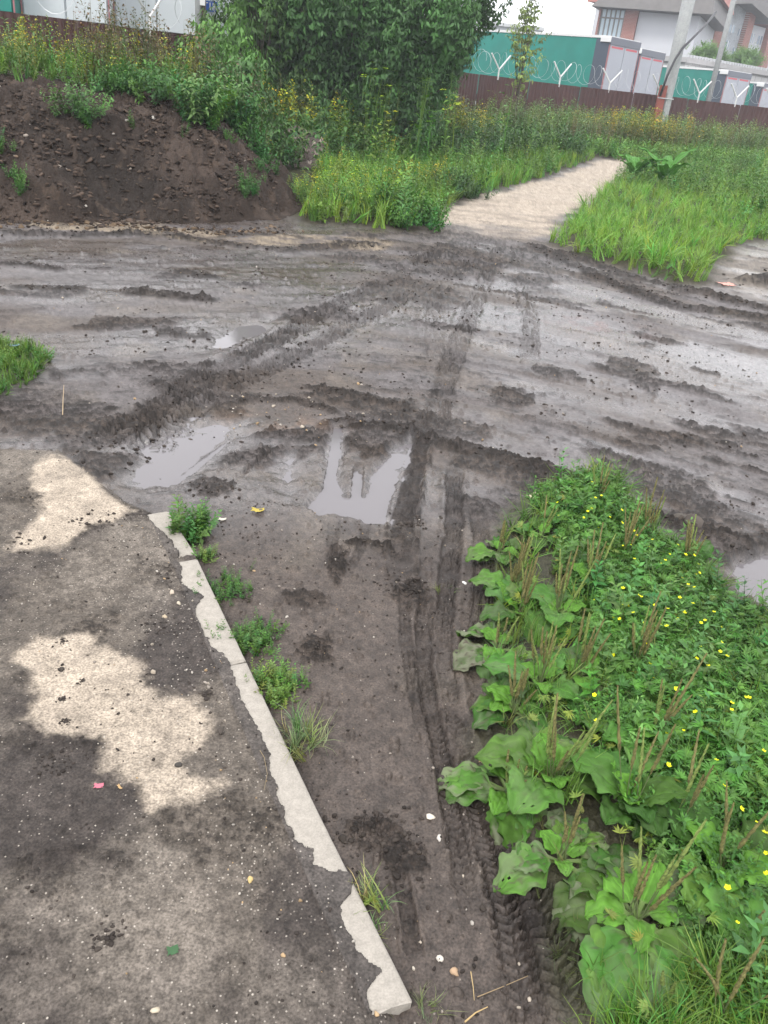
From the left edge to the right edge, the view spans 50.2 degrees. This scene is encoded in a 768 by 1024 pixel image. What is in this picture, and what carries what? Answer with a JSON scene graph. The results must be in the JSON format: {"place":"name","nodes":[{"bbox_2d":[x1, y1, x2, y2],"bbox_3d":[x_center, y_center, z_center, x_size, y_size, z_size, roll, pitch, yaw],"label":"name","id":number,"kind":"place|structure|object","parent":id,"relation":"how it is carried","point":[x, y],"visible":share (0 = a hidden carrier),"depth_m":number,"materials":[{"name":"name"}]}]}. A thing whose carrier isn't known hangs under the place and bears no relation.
{"place":"outdoors","nodes":[
{"label":"outdoors","id":0,"kind":"place"},
{"bbox_2d":[0,331,55,394],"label":"grass","id":1,"kind":"structure","parent":0,"point":[7,356],"depth_m":4.55,"materials":[{"name":"green plant"}]},
{"bbox_2d":[0,447,390,1023],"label":"pavement","id":2,"kind":"structure","parent":0,"point":[152,900],"depth_m":1.96,"materials":[{"name":"concrete"}]},
{"bbox_2d":[150,1007,159,1012],"bbox_3d":[-0.435,0.948,1.559,0.019,0.008,0.012,-11,32,-29],"label":"stone","id":3,"kind":"object","parent":2,"relation":"on","point":[155,1010],"visible":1,"depth_m":1.56,"materials":[{"name":"white stone"}]},
{"bbox_2d":[166,944,178,955],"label":"fallen leaf","id":4,"kind":"object","parent":2,"relation":"on","point":[172,950],"visible":1,"depth_m":1.67,"materials":[{"name":"green plant"}]},
{"bbox_2d":[206,0,234,35],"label":"refrigerated trailer","id":5,"kind":"object","parent":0,"point":[208,4],"visible":0.12,"depth_m":21.99,"materials":[{"name":"metal"}]},
{"bbox_2d":[0,149,767,1023],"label":"ground","id":6,"kind":"structure","parent":0,"point":[458,481],"depth_m":4.27,"materials":[{"name":"grey soil"}]},
{"bbox_2d":[0,0,39,45],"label":"truck trailer","id":7,"kind":"object","parent":6,"relation":"on","point":[13,6],"visible":0.03,"depth_m":18.03,"materials":[{"name":"metal"}]},
{"bbox_2d":[20,0,113,24],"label":"refrigerated trailer","id":8,"kind":"object","parent":6,"relation":"on","point":[36,8],"visible":0.01,"depth_m":18.94,"materials":[{"name":"metal"}]},
{"bbox_2d":[0,0,275,144],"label":"weeds","id":9,"kind":"object","parent":6,"relation":"on","point":[21,58],"visible":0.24,"depth_m":10.29,"materials":[{"name":"green plant"}]},
{"bbox_2d":[0,62,302,223],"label":"soil heap","id":10,"kind":"object","parent":6,"relation":"on","point":[284,196],"visible":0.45,"depth_m":9.09,"materials":[{"name":"brown soil"}]},
{"bbox_2d":[0,127,16,152],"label":"leafy weed","id":11,"kind":"object","parent":10,"relation":"on","point":[2,146],"visible":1,"depth_m":8.40,"materials":[{"name":"green plant"}]},
{"bbox_2d":[0,159,29,195],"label":"leafy weed","id":12,"kind":"object","parent":10,"relation":"on","point":[20,179],"visible":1,"depth_m":8.30,"materials":[{"name":"green plant"}]},
{"bbox_2d":[40,77,113,127],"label":"leafy weed","id":13,"kind":"object","parent":10,"relation":"on","point":[82,114],"visible":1,"depth_m":8.91,"materials":[{"name":"green plant"}]},
{"bbox_2d":[88,51,184,104],"bbox_3d":[-2.941,-5.203,9.774,1.093,0.597,0.992,6,28,0],"label":"leafy weed","id":14,"kind":"object","parent":10,"relation":"on","point":[127,82],"visible":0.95,"depth_m":9.66,"materials":[{"name":"green plant"}]},
{"bbox_2d":[163,63,237,130],"bbox_3d":[-2.181,-4.833,9.583,0.824,0.720,0.802,11,28,10],"label":"leafy weed","id":15,"kind":"object","parent":10,"relation":"on","point":[198,103],"visible":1,"depth_m":9.53,"materials":[{"name":"green plant"}]},
{"bbox_2d":[221,125,240,143],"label":"leafy weed","id":16,"kind":"object","parent":10,"relation":"on","point":[226,136],"visible":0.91,"depth_m":9.81,"materials":[{"name":"green plant"}]},
{"bbox_2d":[203,59,270,139],"bbox_3d":[-1.889,-5.218,10.439,0.889,0.972,0.910,6,28,0],"label":"leafy weed","id":17,"kind":"object","parent":10,"relation":"on","point":[236,120],"visible":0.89,"depth_m":10.37,"materials":[{"name":"green plant"}]},
{"bbox_2d":[235,164,262,197],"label":"leafy weed","id":18,"kind":"object","parent":10,"relation":"on","point":[248,185],"visible":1,"depth_m":9.60,"materials":[{"name":"green plant"}]},
{"bbox_2d":[252,152,271,182],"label":"leafy weed","id":19,"kind":"object","parent":10,"relation":"on","point":[262,164],"visible":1,"depth_m":10.04,"materials":[{"name":"green plant"}]},
{"bbox_2d":[240,121,284,174],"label":"leafy weed","id":20,"kind":"object","parent":10,"relation":"on","point":[265,150],"visible":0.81,"depth_m":10.38,"materials":[{"name":"green plant"}]},
{"bbox_2d":[0,75,303,239],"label":"soil clods","id":21,"kind":"object","parent":6,"relation":"on","point":[113,223],"visible":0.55,"depth_m":9.01,"materials":[{"name":"brown soil"}]},
{"bbox_2d":[113,0,194,47],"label":"refrigerated trailer","id":22,"kind":"object","parent":6,"relation":"on","point":[166,9],"visible":0.03,"depth_m":20.39,"materials":[{"name":"white painted metal"},{"name":"dark steel"},{"name":"rubber"}]},
{"bbox_2d":[147,511,194,557],"bbox_3d":[-0.821,0.129,3.149,0.091,0.123,0.341,-10,32,-29],"label":"kerb stone","id":23,"kind":"object","parent":6,"relation":"on","point":[159,520],"visible":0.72,"depth_m":3.12,"materials":[{"name":"concrete"}]},
{"bbox_2d":[133,417,229,488],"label":"puddle water","id":24,"kind":"structure","parent":6,"relation":"on","point":[166,469],"depth_m":3.84,"materials":[{"name":"grey liquid"}]},
{"bbox_2d":[164,494,221,545],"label":"weed clump","id":25,"kind":"object","parent":6,"relation":"on","point":[198,527],"visible":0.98,"depth_m":3.15,"materials":[{"name":"green plant"}]},
{"bbox_2d":[195,0,205,37],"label":"utility pole","id":26,"kind":"object","parent":6,"relation":"on","point":[200,5],"visible":0.24,"depth_m":18.00,"materials":[{"name":"concrete"}]},
{"bbox_2d":[183,541,218,562],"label":"weed clump","id":27,"kind":"object","parent":6,"relation":"on","point":[209,554],"visible":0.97,"depth_m":3.05,"materials":[{"name":"green plant"}]},
{"bbox_2d":[179,559,245,665],"bbox_3d":[-0.593,0.363,2.740,0.091,0.112,0.620,-8,31,-24],"label":"kerb stone","id":28,"kind":"object","parent":6,"relation":"on","point":[208,609],"visible":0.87,"depth_m":2.67,"materials":[{"name":"concrete"}]},
{"bbox_2d":[165,18,262,81],"bbox_3d":[-2.975,-7.065,14.222,2.057,2.582,1.816,6,28,0],"label":"maple sapling","id":29,"kind":"object","parent":6,"relation":"on","point":[209,30],"visible":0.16,"depth_m":13.75,"materials":[{"name":"green plant"}]},
{"bbox_2d":[192,559,256,606],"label":"weed clump","id":30,"kind":"object","parent":6,"relation":"on","point":[237,585],"visible":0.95,"depth_m":2.86,"materials":[{"name":"green plant"}]},
{"bbox_2d":[212,322,266,348],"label":"puddle water","id":31,"kind":"structure","parent":6,"relation":"on","point":[236,335],"depth_m":5.64,"materials":[{"name":"grey liquid"}]},
{"bbox_2d":[205,606,289,660],"bbox_3d":[-0.444,0.381,2.649,0.258,0.097,0.216,12,28,10],"label":"weed clump","id":32,"kind":"object","parent":6,"relation":"on","point":[246,638],"visible":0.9,"depth_m":2.62,"materials":[{"name":"green plant"}]},
{"bbox_2d":[200,33,299,156],"bbox_3d":[-2.256,-6.560,13.621,1.670,2.419,1.603,6,28,0],"label":"maple sapling","id":33,"kind":"object","parent":6,"relation":"on","point":[247,64],"visible":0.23,"depth_m":13.39,"materials":[{"name":"green plant"}]},
{"bbox_2d":[210,0,301,73],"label":"ash leaved maple","id":34,"kind":"object","parent":6,"relation":"on","point":[257,31],"visible":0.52,"depth_m":16.66,"materials":[{"name":"green plant"}]},
{"bbox_2d":[193,0,362,116],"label":"ash leaved maple","id":35,"kind":"object","parent":6,"relation":"on","point":[281,59],"visible":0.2,"depth_m":17.20,"materials":[{"name":"green plant"}]},
{"bbox_2d":[245,644,311,709],"bbox_3d":[-0.316,0.496,2.453,0.205,0.097,0.231,6,28,0],"label":"weed clump","id":36,"kind":"object","parent":6,"relation":"on","point":[282,684],"visible":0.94,"depth_m":2.44,"materials":[{"name":"green plant"}]},
{"bbox_2d":[282,458,293,482],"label":"puddle water","id":37,"kind":"structure","parent":6,"relation":"on","point":[287,478],"depth_m":3.79,"materials":[{"name":"grey liquid"}]},
{"bbox_2d":[270,125,331,168],"bbox_3d":[-1.588,-6.727,15.111,1.876,0.716,1.664,6,28,0],"label":"rubble heap","id":38,"kind":"object","parent":6,"relation":"on","point":[310,160],"visible":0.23,"depth_m":14.72,"materials":[{"name":"concrete"}]},
{"bbox_2d":[264,693,340,762],"bbox_3d":[-0.237,0.616,2.249,0.271,0.191,0.250,-15,34,-34],"label":"grass tuft","id":39,"kind":"object","parent":6,"relation":"on","point":[298,728],"visible":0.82,"depth_m":2.25,"materials":[{"name":"green plant"}]},
{"bbox_2d":[28,35,597,168],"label":"weeds","id":40,"kind":"object","parent":6,"relation":"on","point":[303,123],"visible":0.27,"depth_m":17.06,"materials":[{"name":"green plant"}]},
{"bbox_2d":[230,663,411,1014],"bbox_3d":[-0.228,0.762,2.063,0.094,0.112,1.118,-8,31,-25],"label":"kerb stone","id":41,"kind":"object","parent":6,"relation":"on","point":[387,992],"visible":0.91,"depth_m":1.94,"materials":[{"name":"concrete"}]},
{"bbox_2d":[308,428,412,524],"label":"puddle water","id":42,"kind":"structure","parent":6,"relation":"on","point":[371,507],"depth_m":3.69,"materials":[{"name":"grey liquid"}]},
{"bbox_2d":[347,853,405,915],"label":"grass tuft","id":43,"kind":"object","parent":6,"relation":"on","point":[368,896],"visible":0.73,"depth_m":1.83,"materials":[{"name":"green plant"}]},
{"bbox_2d":[370,912,387,945],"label":"grass tuft","id":44,"kind":"object","parent":6,"relation":"on","point":[380,925],"visible":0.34,"depth_m":1.79,"materials":[{"name":"green plant"}]},
{"bbox_2d":[0,0,767,142],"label":"metal fence","id":45,"kind":"object","parent":6,"relation":"on","point":[588,97],"visible":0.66,"depth_m":30.35,"materials":[{"name":"metal"}]},
{"bbox_2d":[0,228,767,1023],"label":"mud crumbs","id":46,"kind":"object","parent":6,"relation":"on","point":[324,818],"visible":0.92,"depth_m":3.02,"materials":[{"name":"brown soil"}]},
{"bbox_2d":[264,0,513,157],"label":"ash leaved maple","id":47,"kind":"object","parent":6,"relation":"on","point":[408,43],"visible":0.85,"depth_m":16.76,"materials":[{"name":"green plant"}]},
{"bbox_2d":[351,182,454,231],"bbox_3d":[0.315,-3.974,10.561,1.222,0.524,1.591,-14,34,-34],"label":"leafy weed","id":48,"kind":"object","parent":6,"relation":"on","point":[429,215],"visible":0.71,"depth_m":10.36,"materials":[{"name":"green plant"}]},
{"bbox_2d":[390,980,464,1022],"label":"grass tuft","id":49,"kind":"object","parent":6,"relation":"on","point":[421,1000],"visible":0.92,"depth_m":1.64,"materials":[{"name":"green plant"}]},
{"bbox_2d":[403,161,501,199],"bbox_3d":[1.113,-5.480,13.514,1.295,0.552,1.220,-16,35,-35],"label":"leafy weed","id":50,"kind":"object","parent":6,"relation":"on","point":[463,182],"visible":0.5,"depth_m":13.43,"materials":[{"name":"green plant"}]},
{"bbox_2d":[450,967,458,975],"bbox_3d":[0.147,0.960,1.714,0.021,0.014,0.016,6,28,0],"label":"stone","id":51,"kind":"object","parent":6,"relation":"on","point":[453,970],"visible":1,"depth_m":1.71,"materials":[{"name":"beige stone"}]},
{"bbox_2d":[269,67,646,227],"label":"weeds","id":52,"kind":"object","parent":6,"relation":"on","point":[344,168],"visible":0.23,"depth_m":14.00,"materials":[{"name":"green plant"}]},
{"bbox_2d":[299,127,632,228],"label":"grass","id":53,"kind":"structure","parent":6,"relation":"on","point":[380,214],"depth_m":13.72,"materials":[{"name":"green plant"}]},
{"bbox_2d":[437,749,547,849],"bbox_3d":[0.349,0.702,2.135,0.334,0.202,0.360,-19,37,-39],"label":"plantain","id":54,"kind":"object","parent":6,"relation":"on","point":[469,783],"visible":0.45,"depth_m":2.09,"materials":[{"name":"green plant"}]},
{"bbox_2d":[452,613,532,678],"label":"plantain","id":55,"kind":"object","parent":6,"relation":"on","point":[468,655],"visible":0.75,"depth_m":2.63,"materials":[{"name":"green plant"}]},
{"bbox_2d":[465,520,534,565],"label":"plantain","id":56,"kind":"object","parent":6,"relation":"on","point":[480,552],"visible":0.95,"depth_m":3.17,"materials":[{"name":"green plant"}]},
{"bbox_2d":[468,533,533,610],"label":"plantain","id":57,"kind":"object","parent":6,"relation":"on","point":[487,577],"visible":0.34,"depth_m":2.90,"materials":[{"name":"green plant"}]},
{"bbox_2d":[477,976,526,996],"bbox_3d":[0.246,0.981,1.696,0.118,0.013,0.002,-6,30,-22],"label":"straw","id":58,"kind":"object","parent":6,"relation":"on","point":[498,988],"visible":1,"depth_m":1.69,"materials":[{"name":"beige plant"}]},
{"bbox_2d":[475,22,544,103],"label":"warehouse","id":59,"kind":"structure","parent":6,"relation":"on","point":[506,26],"depth_m":64.12,"materials":[{"name":"metal"}]},
{"bbox_2d":[470,650,552,736],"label":"plantain","id":60,"kind":"object","parent":6,"relation":"on","point":[493,702],"visible":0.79,"depth_m":2.36,"materials":[{"name":"green plant"}]},
{"bbox_2d":[479,552,560,627],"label":"plantain","id":61,"kind":"object","parent":6,"relation":"on","point":[492,611],"visible":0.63,"depth_m":2.79,"materials":[{"name":"green plant"}]},
{"bbox_2d":[505,0,554,120],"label":"maple sapling","id":62,"kind":"object","parent":6,"relation":"on","point":[524,15],"visible":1,"depth_m":26.71,"materials":[{"name":"green plant"}]},
{"bbox_2d":[482,621,581,711],"bbox_3d":[0.449,0.438,2.412,0.287,0.248,0.222,-3,29,-18],"label":"plantain","id":63,"kind":"object","parent":6,"relation":"on","point":[501,663],"visible":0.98,"depth_m":2.44,"materials":[{"name":"green plant"}]},
{"bbox_2d":[508,495,561,551],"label":"plantain","id":64,"kind":"object","parent":6,"relation":"on","point":[544,528],"visible":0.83,"depth_m":3.31,"materials":[{"name":"green plant"}]},
{"bbox_2d":[474,693,612,816],"bbox_3d":[0.440,0.588,2.101,0.372,0.304,0.294,-6,30,-22],"label":"plantain","id":65,"kind":"object","parent":6,"relation":"on","point":[519,790],"visible":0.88,"depth_m":2.10,"materials":[{"name":"green plant"}]},
{"bbox_2d":[493,793,609,895],"bbox_3d":[0.434,0.764,1.879,0.312,0.269,0.245,-20,37,-40],"label":"plantain","id":66,"kind":"object","parent":6,"relation":"on","point":[524,866],"visible":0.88,"depth_m":1.92,"materials":[{"name":"green plant"}]},
{"bbox_2d":[463,29,640,109],"bbox_3d":[5.972,-22.150,41.746,2.630,3.964,13.640,-21,38,-40],"label":"truck trailer","id":67,"kind":"object","parent":6,"relation":"on","point":[613,55],"visible":0.23,"depth_m":37.80,"materials":[{"name":"metal"}]},
{"bbox_2d":[517,546,595,646],"bbox_3d":[0.598,0.258,2.753,0.262,0.314,0.312,6,28,0],"label":"plantain","id":68,"kind":"object","parent":6,"relation":"on","point":[558,593],"visible":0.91,"depth_m":2.75,"materials":[{"name":"green plant"}]},
{"bbox_2d":[550,608,619,711],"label":"plantain","id":69,"kind":"object","parent":6,"relation":"on","point":[586,651],"visible":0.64,"depth_m":2.47,"materials":[{"name":"green plant"}]},
{"bbox_2d":[554,522,619,600],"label":"plantain","id":70,"kind":"object","parent":6,"relation":"on","point":[588,557],"visible":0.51,"depth_m":2.98,"materials":[{"name":"green plant"}]},
{"bbox_2d":[592,455,613,503],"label":"plantain","id":71,"kind":"object","parent":6,"relation":"on","point":[604,484],"visible":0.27,"depth_m":3.56,"materials":[{"name":"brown plant"}]},
{"bbox_2d":[460,94,767,163],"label":"weeds","id":72,"kind":"object","parent":6,"relation":"on","point":[648,131],"visible":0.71,"depth_m":27.37,"materials":[{"name":"green plant"}]},
{"bbox_2d":[586,500,654,575],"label":"plantain","id":73,"kind":"object","parent":6,"relation":"on","point":[629,534],"visible":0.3,"depth_m":3.16,"materials":[{"name":"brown plant"}]},
{"bbox_2d":[477,450,767,1023],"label":"grass","id":74,"kind":"structure","parent":6,"relation":"on","point":[726,982],"depth_m":2.12,"materials":[{"name":"green plant"}]},
{"bbox_2d":[570,685,687,837],"bbox_3d":[0.612,0.583,2.003,0.285,0.353,0.280,13,29,12],"label":"plantain","id":75,"kind":"object","parent":6,"relation":"on","point":[599,769],"visible":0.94,"depth_m":2.02,"materials":[{"name":"green plant"}]},
{"bbox_2d":[595,591,670,686],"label":"plantain","id":76,"kind":"object","parent":6,"relation":"on","point":[644,648],"visible":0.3,"depth_m":2.50,"materials":[{"name":"green plant"}]},
{"bbox_2d":[550,819,716,1023],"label":"plantain","id":77,"kind":"object","parent":6,"relation":"on","point":[646,884],"visible":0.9,"depth_m":1.74,"materials":[{"name":"green plant"}]},
{"bbox_2d":[512,447,767,1023],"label":"ground cover","id":78,"kind":"object","parent":6,"relation":"on","point":[701,708],"visible":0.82,"depth_m":2.45,"materials":[{"name":"green plant"}]},
{"bbox_2d":[572,653,710,780],"bbox_3d":[0.771,0.542,2.205,0.414,0.367,0.312,1,28,-9],"label":"plantain","id":79,"kind":"object","parent":6,"relation":"on","point":[669,711],"visible":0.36,"depth_m":2.21,"materials":[{"name":"green plant"}]},
{"bbox_2d":[616,153,667,180],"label":"horseradish plant","id":80,"kind":"object","parent":6,"relation":"on","point":[632,162],"visible":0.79,"depth_m":18.22,"materials":[{"name":"green plant"}]},
{"bbox_2d":[629,48,665,114],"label":"truck trailer","id":81,"kind":"object","parent":6,"relation":"on","point":[650,62],"visible":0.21,"depth_m":42.00,"materials":[{"name":"metal"}]},
{"bbox_2d":[637,477,665,533],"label":"plantain","id":82,"kind":"object","parent":6,"relation":"on","point":[656,516],"visible":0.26,"depth_m":3.30,"materials":[{"name":"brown plant"}]},
{"bbox_2d":[549,144,767,281],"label":"grass","id":83,"kind":"structure","parent":6,"relation":"on","point":[594,219],"depth_m":11.58,"materials":[{"name":"green plant"}]},
{"bbox_2d":[592,0,733,55],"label":"apartment building","id":84,"kind":"structure","parent":6,"relation":"on","point":[649,24],"depth_m":73.30,"materials":[{"name":"white paint"}]},
{"bbox_2d":[638,147,696,181],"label":"horseradish plant","id":85,"kind":"object","parent":6,"relation":"on","point":[664,169],"visible":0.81,"depth_m":17.81,"materials":[{"name":"green plant"}]},
{"bbox_2d":[587,0,767,67],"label":"apartment building","id":86,"kind":"structure","parent":6,"relation":"on","point":[748,24],"depth_m":87.61,"materials":[{"name":"white paint"}]},
{"bbox_2d":[728,24,735,32],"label":"window","id":87,"kind":"structure","parent":86,"relation":"in","point":[732,27],"depth_m":86.51,"materials":[{"name":"glass"}]},
{"bbox_2d":[632,729,727,867],"bbox_3d":[0.764,0.668,2.005,0.254,0.305,0.283,14,29,14],"label":"plantain","id":88,"kind":"object","parent":6,"relation":"on","point":[696,793],"visible":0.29,"depth_m":1.98,"materials":[{"name":"green plant"}]},
{"bbox_2d":[652,970,710,1021],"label":"plantain","id":89,"kind":"object","parent":6,"relation":"on","point":[662,980],"visible":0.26,"depth_m":1.61,"materials":[{"name":"green plant"}]},
{"bbox_2d":[652,0,716,123],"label":"utility pole","id":90,"kind":"object","parent":6,"relation":"on","point":[665,93],"visible":0.68,"depth_m":31.15,"materials":[{"name":"concrete"}]},
{"bbox_2d":[611,138,767,238],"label":"weeds","id":91,"kind":"object","parent":6,"relation":"on","point":[761,177],"visible":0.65,"depth_m":18.30,"materials":[{"name":"green plant"}]},
{"bbox_2d":[668,514,715,579],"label":"plantain","id":92,"kind":"object","parent":6,"relation":"on","point":[706,545],"visible":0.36,"depth_m":3.20,"materials":[{"name":"green plant"}]},
{"bbox_2d":[683,513,703,527],"bbox_3d":[1.379,0.036,3.638,0.082,0.064,0.094,-13,33,-32],"label":"stone","id":93,"kind":"object","parent":6,"relation":"on","point":[699,521],"visible":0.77,"depth_m":3.62,"materials":[{"name":"grey stone"}]},
{"bbox_2d":[638,780,767,960],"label":"plantain","id":94,"kind":"object","parent":6,"relation":"on","point":[709,900],"visible":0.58,"depth_m":1.86,"materials":[{"name":"green plant"}]},
{"bbox_2d":[656,65,751,120],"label":"truck trailer","id":95,"kind":"object","parent":6,"relation":"on","point":[740,80],"visible":0.16,"depth_m":48.98,"materials":[{"name":"metal"}]},
{"bbox_2d":[684,39,739,60],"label":"shrub","id":96,"kind":"object","parent":6,"relation":"on","point":[707,50],"visible":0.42,"depth_m":61.22,"materials":[{"name":"green plant"}]},
{"bbox_2d":[663,54,767,82],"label":"block building","id":97,"kind":"structure","parent":6,"relation":"on","point":[759,74],"depth_m":59.54,"materials":[{"name":"concrete"}]},
{"bbox_2d":[665,937,767,1023],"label":"plantain","id":98,"kind":"object","parent":6,"relation":"on","point":[742,976],"visible":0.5,"depth_m":1.54,"materials":[{"name":"green plant"}]},
{"bbox_2d":[705,0,735,101],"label":"lighting pole","id":99,"kind":"object","parent":6,"relation":"on","point":[722,45],"visible":0.64,"depth_m":40.22,"materials":[{"name":"concrete"}]},
{"bbox_2d":[701,886,767,985],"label":"plantain","id":100,"kind":"object","parent":6,"relation":"on","point":[759,917],"visible":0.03,"depth_m":1.76,"materials":[{"name":"green plant"}]},
{"bbox_2d":[728,42,766,65],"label":"shrub","id":101,"kind":"object","parent":6,"relation":"on","point":[746,56],"visible":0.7,"depth_m":63.07,"materials":[{"name":"green plant"}]},
{"bbox_2d":[733,555,767,607],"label":"puddle water","id":102,"kind":"structure","parent":6,"relation":"on","point":[755,570],"depth_m":3.40,"materials":[{"name":"grey liquid"}]},
{"bbox_2d":[744,81,767,107],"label":"truck trailer","id":103,"kind":"object","parent":6,"relation":"on","point":[761,94],"visible":0.09,"depth_m":53.67,"materials":[{"name":"metal"}]},
{"bbox_2d":[8,242,764,1019],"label":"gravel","id":104,"kind":"structure","parent":0,"point":[376,1014],"depth_m":2.44,"materials":[{"name":"stone"}]},
{"bbox_2d":[385,159,625,258],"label":"path","id":105,"kind":"structure","parent":0,"point":[528,213],"depth_m":12.02,"materials":[{"name":"beige concrete"}]},
{"bbox_2d":[424,0,595,34],"label":"sky","id":106,"kind":"structure","parent":0,"point":[560,16],"materials":[{"name":"white"}]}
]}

